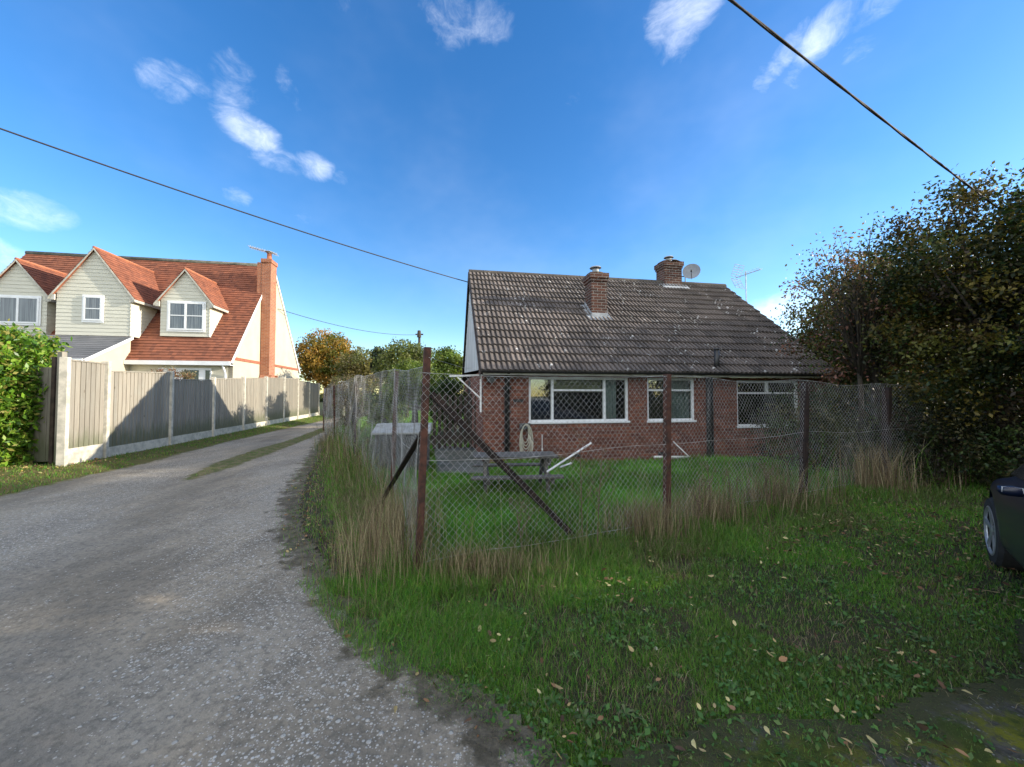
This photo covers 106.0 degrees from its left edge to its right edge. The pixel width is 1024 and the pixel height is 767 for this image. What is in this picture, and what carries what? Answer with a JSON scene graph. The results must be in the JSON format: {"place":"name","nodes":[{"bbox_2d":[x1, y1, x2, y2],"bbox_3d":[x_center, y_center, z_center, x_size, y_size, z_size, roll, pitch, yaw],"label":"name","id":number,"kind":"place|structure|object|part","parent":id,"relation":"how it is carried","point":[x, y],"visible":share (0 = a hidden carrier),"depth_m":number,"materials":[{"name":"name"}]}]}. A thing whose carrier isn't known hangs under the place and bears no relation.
{"place":"outdoors","nodes":[
{"label":"outdoors","id":0,"kind":"place"},
{"bbox_2d":[196,429,322,475],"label":"grass strip","id":1,"kind":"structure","parent":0,"point":[257,452],"depth_m":9.33,"materials":[{"name":"green plant"}]},
{"bbox_2d":[327,380,350,416],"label":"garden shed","id":2,"kind":"structure","parent":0,"point":[332,403],"depth_m":25.97,"materials":[{"name":"grey wood"}]},
{"bbox_2d":[336,410,442,445],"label":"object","id":3,"kind":"structure","parent":0,"point":[408,421],"depth_m":17.52,"materials":[{"name":"green plant"}]},
{"bbox_2d":[0,0,1023,393],"label":"sky","id":4,"kind":"structure","parent":0,"point":[451,138],"materials":[{"name":"blue"}]},
{"bbox_2d":[43,401,1023,766],"bbox_3d":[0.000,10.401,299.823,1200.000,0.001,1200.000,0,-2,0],"label":"ground","id":5,"kind":"structure","parent":0,"point":[735,613],"depth_m":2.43,"materials":[{"name":"green plant"}]},
{"bbox_2d":[0,318,73,466],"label":"laurel hedge","id":6,"kind":"object","parent":5,"relation":"on","point":[21,353],"visible":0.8,"depth_m":7.38,"materials":[{"name":"green plant"}]},
{"bbox_2d":[17,352,66,463],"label":"wooden gate","id":7,"kind":"structure","parent":5,"relation":"on","point":[46,436],"depth_m":7.59,"materials":[{"name":"brown wood"}]},
{"bbox_2d":[0,246,300,380],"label":"chalet house","id":8,"kind":"structure","parent":5,"relation":"on","point":[204,319],"depth_m":17.54,"materials":[{"name":"red tile"}]},
{"bbox_2d":[0,295,41,325],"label":"window","id":9,"kind":"structure","parent":8,"relation":"in","point":[21,309],"depth_m":16.46,"materials":[{"name":"white plastic"}]},
{"bbox_2d":[81,294,104,322],"bbox_3d":[-18.030,-3.219,16.590,0.801,1.196,0.045,0,-2,-10],"label":"window","id":10,"kind":"structure","parent":8,"relation":"in","point":[92,305],"depth_m":16.58,"materials":[{"name":"white plastic"}]},
{"bbox_2d":[158,368,211,380],"bbox_3d":[-14.526,0.608,17.122,2.075,2.606,0.069,0,-2,-10],"label":"patio door","id":11,"kind":"structure","parent":8,"relation":"in","point":[202,373],"depth_m":17.21,"materials":[{"name":"white plastic"}]},
{"bbox_2d":[166,300,205,331],"bbox_3d":[-14.906,-3.071,17.652,1.568,1.417,0.048,0,-2,-10],"label":"window","id":12,"kind":"structure","parent":8,"relation":"in","point":[182,316],"depth_m":17.64,"materials":[{"name":"white plastic"}]},
{"bbox_2d":[248,245,276,255],"bbox_3d":[-13.220,-6.776,20.511,1.345,1.070,0.446,0,-2,-9],"label":"tv aerial","id":13,"kind":"object","parent":8,"relation":"attached to","point":[264,250],"visible":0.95,"depth_m":20.49,"materials":[{"name":"silver metal"}]},
{"bbox_2d":[0,415,327,495],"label":"grass verge","id":14,"kind":"object","parent":5,"relation":"on","point":[180,449],"depth_m":7.62,"materials":[{"name":"green plant"}]},
{"bbox_2d":[0,457,117,476],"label":"fallen leaves","id":15,"kind":"object","parent":14,"relation":"on","point":[116,458],"visible":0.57,"depth_m":7.17,"materials":[{"name":"brown plant"}]},
{"bbox_2d":[55,357,319,466],"bbox_3d":[-10.592,0.692,16.302,0.125,2.290,18.550,0,-2,-13],"label":"panel fence","id":16,"kind":"object","parent":14,"relation":"on","point":[104,410],"visible":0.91,"depth_m":9.74,"materials":[{"name":"wood"}]},
{"bbox_2d":[151,366,196,378],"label":"red shrub","id":17,"kind":"object","parent":5,"relation":"on","point":[183,375],"visible":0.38,"depth_m":15.03,"materials":[{"name":"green plant"}]},
{"bbox_2d":[0,419,568,766],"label":"gravel lane","id":18,"kind":"structure","parent":5,"relation":"on","point":[154,613],"depth_m":2.21,"materials":[{"name":"grey gravel"}]},
{"bbox_2d":[295,328,354,410],"bbox_3d":[-17.434,-1.346,36.047,6.122,7.848,6.112,0,-2,0],"label":"garden tree","id":19,"kind":"object","parent":5,"relation":"on","point":[316,357],"visible":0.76,"depth_m":34.63,"materials":[{"name":"orange plant"}]},
{"bbox_2d":[325,374,365,425],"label":"garden shrub","id":20,"kind":"object","parent":5,"relation":"on","point":[334,380],"visible":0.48,"depth_m":17.16,"materials":[{"name":"green plant"}]},
{"bbox_2d":[323,375,375,446],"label":"bramble bush","id":21,"kind":"object","parent":5,"relation":"on","point":[352,418],"visible":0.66,"depth_m":9.29,"materials":[{"name":"green plant"}]},
{"bbox_2d":[328,345,384,410],"bbox_3d":[-12.925,-0.433,33.079,4.808,5.848,5.375,0,-2,0],"label":"garden tree","id":22,"kind":"object","parent":5,"relation":"on","point":[357,363],"visible":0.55,"depth_m":31.75,"materials":[{"name":"green plant"}]},
{"bbox_2d":[351,436,374,456],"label":"garden shrub","id":23,"kind":"object","parent":5,"relation":"on","point":[367,445],"visible":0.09,"depth_m":8.36,"materials":[{"name":"green plant"}]},
{"bbox_2d":[369,346,387,397],"bbox_3d":[-9.435,-0.216,27.929,1.757,5.105,1.948,0,-2,0],"label":"garden tree","id":24,"kind":"object","parent":5,"relation":"on","point":[376,352],"visible":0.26,"depth_m":27.76,"materials":[{"name":"green plant"}]},
{"bbox_2d":[300,472,467,620],"bbox_3d":[-1.104,1.217,3.517,1.438,0.677,2.420,1,-2,-25],"label":"straw tuft","id":25,"kind":"object","parent":5,"relation":"on","point":[377,535],"visible":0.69,"depth_m":3.25,"materials":[{"name":"beige plant"}]},
{"bbox_2d":[357,384,411,426],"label":"garden shrub","id":26,"kind":"object","parent":5,"relation":"on","point":[386,412],"visible":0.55,"depth_m":15.67,"materials":[{"name":"green plant"}]},
{"bbox_2d":[298,430,471,683],"bbox_3d":[-4.089,1.693,8.661,1.138,0.001,16.044,1,-2,-26],"label":"dirt edge","id":27,"kind":"object","parent":5,"relation":"on","point":[307,494],"visible":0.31,"depth_m":4.24,"materials":[{"name":"brown soil"}]},
{"bbox_2d":[277,438,558,766],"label":"edge grass","id":28,"kind":"structure","parent":27,"relation":"on","point":[371,618],"depth_m":2.42,"materials":[{"name":"green plant"}]},
{"bbox_2d":[372,423,432,472],"bbox_3d":[-2.016,1.208,7.194,1.000,0.915,0.920,0,-2,-9],"label":"storage bunker","id":29,"kind":"object","parent":5,"relation":"on","point":[382,435],"visible":0.28,"depth_m":6.80},
{"bbox_2d":[371,337,434,416],"bbox_3d":[-6.583,-0.318,24.148,4.095,5.084,4.449,0,-2,0],"label":"garden tree","id":30,"kind":"object","parent":5,"relation":"on","point":[415,353],"visible":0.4,"depth_m":23.06,"materials":[{"name":"green plant"}]},
{"bbox_2d":[378,356,446,422],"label":"garden shrub","id":31,"kind":"object","parent":5,"relation":"on","point":[413,364],"visible":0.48,"depth_m":14.64,"materials":[{"name":"green plant"}]},
{"bbox_2d":[415,330,422,407],"bbox_3d":[-9.645,-1.429,39.986,0.800,8.144,0.485,0,-2,0],"label":"utility pole","id":32,"kind":"object","parent":5,"relation":"on","point":[419,335],"visible":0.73,"depth_m":40.00,"materials":[{"name":"brown wood"}]},
{"bbox_2d":[279,309,417,334],"bbox_3d":[-11.539,-4.667,31.173,0.036,1.433,18.362,0,-2,12],"label":"telephone wire","id":33,"kind":"object","parent":32,"relation":"attached to","point":[337,325],"visible":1,"depth_m":26.97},
{"bbox_2d":[281,427,572,742],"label":"fallen leaves","id":34,"kind":"object","parent":5,"relation":"on","point":[427,700],"visible":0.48,"depth_m":3.12,"materials":[{"name":"brown plant"}]},
{"bbox_2d":[418,376,468,434],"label":"garden shrub","id":35,"kind":"object","parent":5,"relation":"on","point":[450,386],"visible":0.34,"depth_m":12.72,"materials":[{"name":"green plant"}]},
{"bbox_2d":[431,345,463,391],"bbox_3d":[-3.227,0.083,18.941,2.624,3.975,2.674,0,-2,0],"label":"garden tree","id":36,"kind":"object","parent":5,"relation":"on","point":[447,354],"visible":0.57,"depth_m":18.39,"materials":[{"name":"green plant"}]},
{"bbox_2d":[434,445,482,475],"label":"patio","id":37,"kind":"structure","parent":5,"relation":"on","point":[443,466],"depth_m":8.19,"materials":[{"name":"concrete"}]},
{"bbox_2d":[431,394,475,448],"bbox_3d":[-1.443,0.948,9.796,1.210,1.390,0.060,0,-2,-10],"label":"picket fence","id":38,"kind":"object","parent":37,"relation":"on","point":[465,407],"visible":0.67,"depth_m":9.76,"materials":[{"name":"brown wood"}]},
{"bbox_2d":[349,533,591,594],"bbox_3d":[-0.342,1.383,3.064,1.913,0.319,0.674,0,-2,0],"label":"straw tuft","id":39,"kind":"object","parent":5,"relation":"on","point":[484,559],"visible":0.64,"depth_m":3.04,"materials":[{"name":"plant"}]},
{"bbox_2d":[471,451,563,495],"bbox_3d":[0.042,1.344,5.746,1.270,0.591,1.122,0,-2,-5],"label":"picnic table","id":40,"kind":"object","parent":5,"relation":"on","point":[486,464],"visible":0.91,"depth_m":5.50,"materials":[{"name":"grey wood"}]},
{"bbox_2d":[505,494,535,546],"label":"dead weed","id":41,"kind":"object","parent":5,"relation":"on","point":[520,514],"visible":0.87,"depth_m":3.49,"materials":[{"name":"brown plant"}]},
{"bbox_2d":[546,442,591,472],"bbox_3d":[0.752,0.957,5.024,0.701,0.350,0.028,1,-2,-26],"label":"white pole","id":42,"kind":"object","parent":5,"relation":"on","point":[567,458],"visible":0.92,"depth_m":4.99,"materials":[{"name":"paint"}]},
{"bbox_2d":[563,427,595,531],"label":"dead weed","id":43,"kind":"object","parent":5,"relation":"on","point":[580,475],"visible":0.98,"depth_m":3.65,"materials":[{"name":"brown plant"}]},
{"bbox_2d":[320,377,840,401],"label":"trees","id":44,"kind":"object","parent":5,"relation":"on","point":[321,397],"visible":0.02,"depth_m":80.89,"materials":[{"name":"green plant"}]},
{"bbox_2d":[574,489,716,545],"bbox_3d":[1.425,1.320,3.955,1.567,0.497,0.722,0,-2,0],"label":"straw tuft","id":45,"kind":"object","parent":5,"relation":"on","point":[648,518],"visible":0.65,"depth_m":3.91,"materials":[{"name":"beige plant"}]},
{"bbox_2d":[449,256,842,462],"bbox_3d":[2.679,-1.205,12.305,9.341,6.144,7.892,0,-2,-10],"label":"bungalow","id":46,"kind":"object","parent":5,"relation":"on","point":[593,324],"visible":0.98,"depth_m":9.20,"materials":[{"name":"tile"}]},
{"bbox_2d":[0,128,466,281],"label":"overhead cable","id":47,"kind":"object","parent":46,"relation":"attached to","point":[207,200],"visible":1,"depth_m":7.55,"materials":[{"name":"black rubber"}]},
{"bbox_2d":[468,380,470,439],"bbox_3d":[-1.348,0.864,12.172,0.012,1.900,1.000,0,-2,-10],"label":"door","id":48,"kind":"structure","parent":46,"relation":"in","point":[469,382],"depth_m":12.43,"materials":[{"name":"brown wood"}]},
{"bbox_2d":[519,423,533,459],"bbox_3d":[0.285,1.251,8.057,0.326,0.840,0.209,0,-2,-10],"label":"hose reel","id":49,"kind":"object","parent":46,"relation":"attached to","point":[522,427],"visible":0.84,"depth_m":8.02,"materials":[{"name":"grey plastic"}]},
{"bbox_2d":[528,377,629,423],"bbox_3d":[1.463,0.368,8.495,2.319,1.039,0.244,0,-2,-10],"label":"window","id":50,"kind":"structure","parent":46,"relation":"in","point":[607,415],"depth_m":8.50,"materials":[{"name":"white plastic"}]},
{"bbox_2d":[647,378,696,422],"bbox_3d":[3.615,0.382,8.880,1.227,1.044,0.244,0,-2,-10],"label":"window","id":51,"kind":"structure","parent":46,"relation":"in","point":[681,413],"depth_m":9.00,"materials":[{"name":"clear glass"}]},
{"bbox_2d":[682,264,700,281],"bbox_3d":[5.828,-3.642,12.634,0.419,0.585,0.520,1,-2,-21],"label":"satellite dish","id":52,"kind":"object","parent":46,"relation":"attached to","point":[690,271],"visible":0.99,"depth_m":12.63,"materials":[{"name":"grey metal"}]},
{"bbox_2d":[731,264,762,300],"bbox_3d":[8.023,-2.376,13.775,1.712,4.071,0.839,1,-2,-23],"label":"tv aerial","id":53,"kind":"object","parent":46,"relation":"attached to","point":[740,276],"visible":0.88,"depth_m":14.22,"materials":[{"name":"silver metal"}]},
{"bbox_2d":[737,380,797,427],"bbox_3d":[6.135,0.491,9.265,1.748,1.120,0.120,0,-2,-10],"label":"window","id":54,"kind":"structure","parent":46,"relation":"in","point":[772,386],"depth_m":9.27,"materials":[{"name":"clear glass"}]},
{"bbox_2d":[308,413,996,625],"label":"dry grass","id":55,"kind":"structure","parent":5,"relation":"on","point":[335,445],"depth_m":4.67,"materials":[{"name":"beige plant"}]},
{"bbox_2d":[323,347,987,572],"bbox_3d":[-1.615,0.706,7.868,18.166,2.006,7.480,-1,-2,30],"label":"chain link fence","id":56,"kind":"object","parent":5,"relation":"on","point":[421,437],"visible":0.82,"depth_m":4.17,"materials":[{"name":"grey metal"}]},
{"bbox_2d":[654,456,687,458],"bbox_3d":[3.480,1.613,8.446,0.772,0.076,0.056,0,-2,-6],"label":"white pipe","id":57,"kind":"object","parent":5,"relation":"on","point":[671,456],"visible":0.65,"depth_m":8.43,"materials":[{"name":"paint"}]},
{"bbox_2d":[368,505,1023,766],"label":"lawn weeds","id":58,"kind":"object","parent":5,"relation":"on","point":[726,711],"visible":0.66,"depth_m":2.01,"materials":[{"name":"green plant"}]},
{"bbox_2d":[683,475,713,531],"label":"dead weed","id":59,"kind":"object","parent":5,"relation":"on","point":[699,479],"visible":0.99,"depth_m":3.94,"materials":[{"name":"brown plant"}]},
{"bbox_2d":[378,499,1023,766],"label":"dead thatch","id":60,"kind":"object","parent":5,"relation":"on","point":[593,690],"visible":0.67,"depth_m":2.12,"materials":[{"name":"plant"}]},
{"bbox_2d":[695,457,718,515],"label":"dead weed","id":61,"kind":"object","parent":5,"relation":"on","point":[707,465],"visible":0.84,"depth_m":4.42,"materials":[{"name":"brown plant"}]},
{"bbox_2d":[418,516,1023,766],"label":"rosette weeds","id":62,"kind":"object","parent":5,"relation":"on","point":[752,729],"visible":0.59,"depth_m":1.94,"materials":[{"name":"green plant"}]},
{"bbox_2d":[658,477,787,529],"bbox_3d":[2.259,1.306,4.360,1.441,0.548,0.750,0,-2,0],"label":"straw tuft","id":63,"kind":"object","parent":5,"relation":"on","point":[709,510],"visible":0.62,"depth_m":4.31,"materials":[{"name":"plant"}]},
{"bbox_2d":[713,469,740,503],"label":"dead weed","id":64,"kind":"object","parent":5,"relation":"on","point":[729,482],"visible":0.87,"depth_m":4.56,"materials":[{"name":"brown plant"}]},
{"bbox_2d":[457,502,1018,762],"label":"fallen leaves","id":65,"kind":"object","parent":5,"relation":"on","point":[836,709],"visible":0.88,"depth_m":1.88,"materials":[{"name":"brown plant"}]},
{"bbox_2d":[749,461,786,504],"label":"dead weed","id":66,"kind":"object","parent":5,"relation":"on","point":[766,480],"visible":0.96,"depth_m":4.83,"materials":[{"name":"brown plant"}]},
{"bbox_2d":[702,456,841,513],"bbox_3d":[3.371,1.249,4.948,1.885,0.698,0.971,0,-2,0],"label":"straw tuft","id":67,"kind":"object","parent":5,"relation":"on","point":[778,490],"visible":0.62,"depth_m":4.91,"materials":[{"name":"beige plant"}]},
{"bbox_2d":[768,358,843,448],"bbox_3d":[6.978,0.547,9.203,2.124,2.359,0.488,0,-2,-10],"label":"climbing plant","id":68,"kind":"object","parent":5,"relation":"on","point":[812,415],"visible":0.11,"depth_m":9.21,"materials":[{"name":"green plant"}]},
{"bbox_2d":[601,619,1023,766],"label":"mossy gravel","id":69,"kind":"structure","parent":5,"relation":"on","point":[1003,733],"depth_m":1.60,"materials":[{"name":"gravel"}]},
{"bbox_2d":[743,378,894,473],"bbox_3d":[5.575,0.811,7.153,2.377,1.813,2.024,0,-2,0],"label":"bramble bush","id":70,"kind":"object","parent":5,"relation":"on","point":[820,421],"visible":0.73,"depth_m":6.96,"materials":[{"name":"green plant"}]},
{"bbox_2d":[785,211,935,472],"bbox_3d":[6.128,-0.605,6.740,2.262,4.615,1.592,0,-2,0],"label":"autumn sapling","id":71,"kind":"object","parent":5,"relation":"on","point":[857,303],"visible":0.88,"depth_m":6.72,"materials":[{"name":"green plant"}]},
{"bbox_2d":[830,438,919,493],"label":"straw tuft","id":72,"kind":"object","parent":5,"relation":"on","point":[868,480],"visible":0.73,"depth_m":5.75,"materials":[{"name":"plant"}]},
{"bbox_2d":[770,221,991,465],"bbox_3d":[6.899,-0.594,7.309,3.244,4.631,3.064,0,-2,0],"label":"hedgerow tree","id":73,"kind":"object","parent":5,"relation":"on","point":[868,375],"visible":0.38,"depth_m":7.29,"materials":[{"name":"green plant"}]},
{"bbox_2d":[764,491,1023,610],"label":"fallen leaves","id":74,"kind":"object","parent":5,"relation":"on","point":[957,558],"visible":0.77,"depth_m":3.61,"materials":[{"name":"plant"}]},
{"bbox_2d":[781,240,1022,454],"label":"hedgerow tree","id":75,"kind":"object","parent":5,"relation":"on","point":[814,328],"visible":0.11,"depth_m":9.79,"materials":[{"name":"green plant"}]},
{"bbox_2d":[831,369,1023,452],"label":"field hedge","id":76,"kind":"object","parent":5,"relation":"on","point":[957,417],"visible":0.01,"depth_m":8.79,"materials":[{"name":"green plant"}]},
{"bbox_2d":[839,159,1023,477],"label":"hedgerow tree","id":77,"kind":"object","parent":5,"relation":"on","point":[982,349],"visible":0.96,"depth_m":5.78,"materials":[{"name":"green plant"}]},
{"bbox_2d":[844,385,1020,488],"bbox_3d":[6.974,0.861,6.418,2.273,1.689,1.917,0,-2,0],"label":"bramble bush","id":78,"kind":"object","parent":5,"relation":"on","point":[945,446],"visible":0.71,"depth_m":6.12,"materials":[{"name":"green plant"}]},
{"bbox_2d":[864,356,1023,469],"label":"bramble bush","id":79,"kind":"object","parent":5,"relation":"on","point":[895,399],"visible":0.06,"depth_m":7.53,"materials":[{"name":"green plant"}]},
{"bbox_2d":[959,400,1023,489],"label":"bramble bush","id":80,"kind":"object","parent":5,"relation":"on","point":[1009,468],"visible":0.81,"depth_m":5.44,"materials":[{"name":"green plant"}]},
{"bbox_2d":[973,199,1023,390],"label":"hedgerow tree","id":81,"kind":"object","parent":5,"relation":"on","point":[1020,271],"visible":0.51,"depth_m":5.27,"materials":[{"name":"green plant"}]},
{"bbox_2d":[983,464,1023,570],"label":"parked car","id":82,"kind":"object","parent":5,"relation":"on","point":[1003,518],"visible":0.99,"depth_m":2.94,"materials":[{"name":"paint"}]},
{"bbox_3d":[3.338,0.497,2.337,0.161,0.348,1.558,-2,-2,42],"label":"side window","id":83,"kind":"part","parent":82,"relation":"part of","materials":[{"name":"glass"}]},
{"bbox_2d":[728,0,1009,216],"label":"overhead service cable","id":84,"kind":"object","parent":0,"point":[794,50],"visible":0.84,"depth_m":3.85,"materials":[{"name":"black rubber"}]}
]}

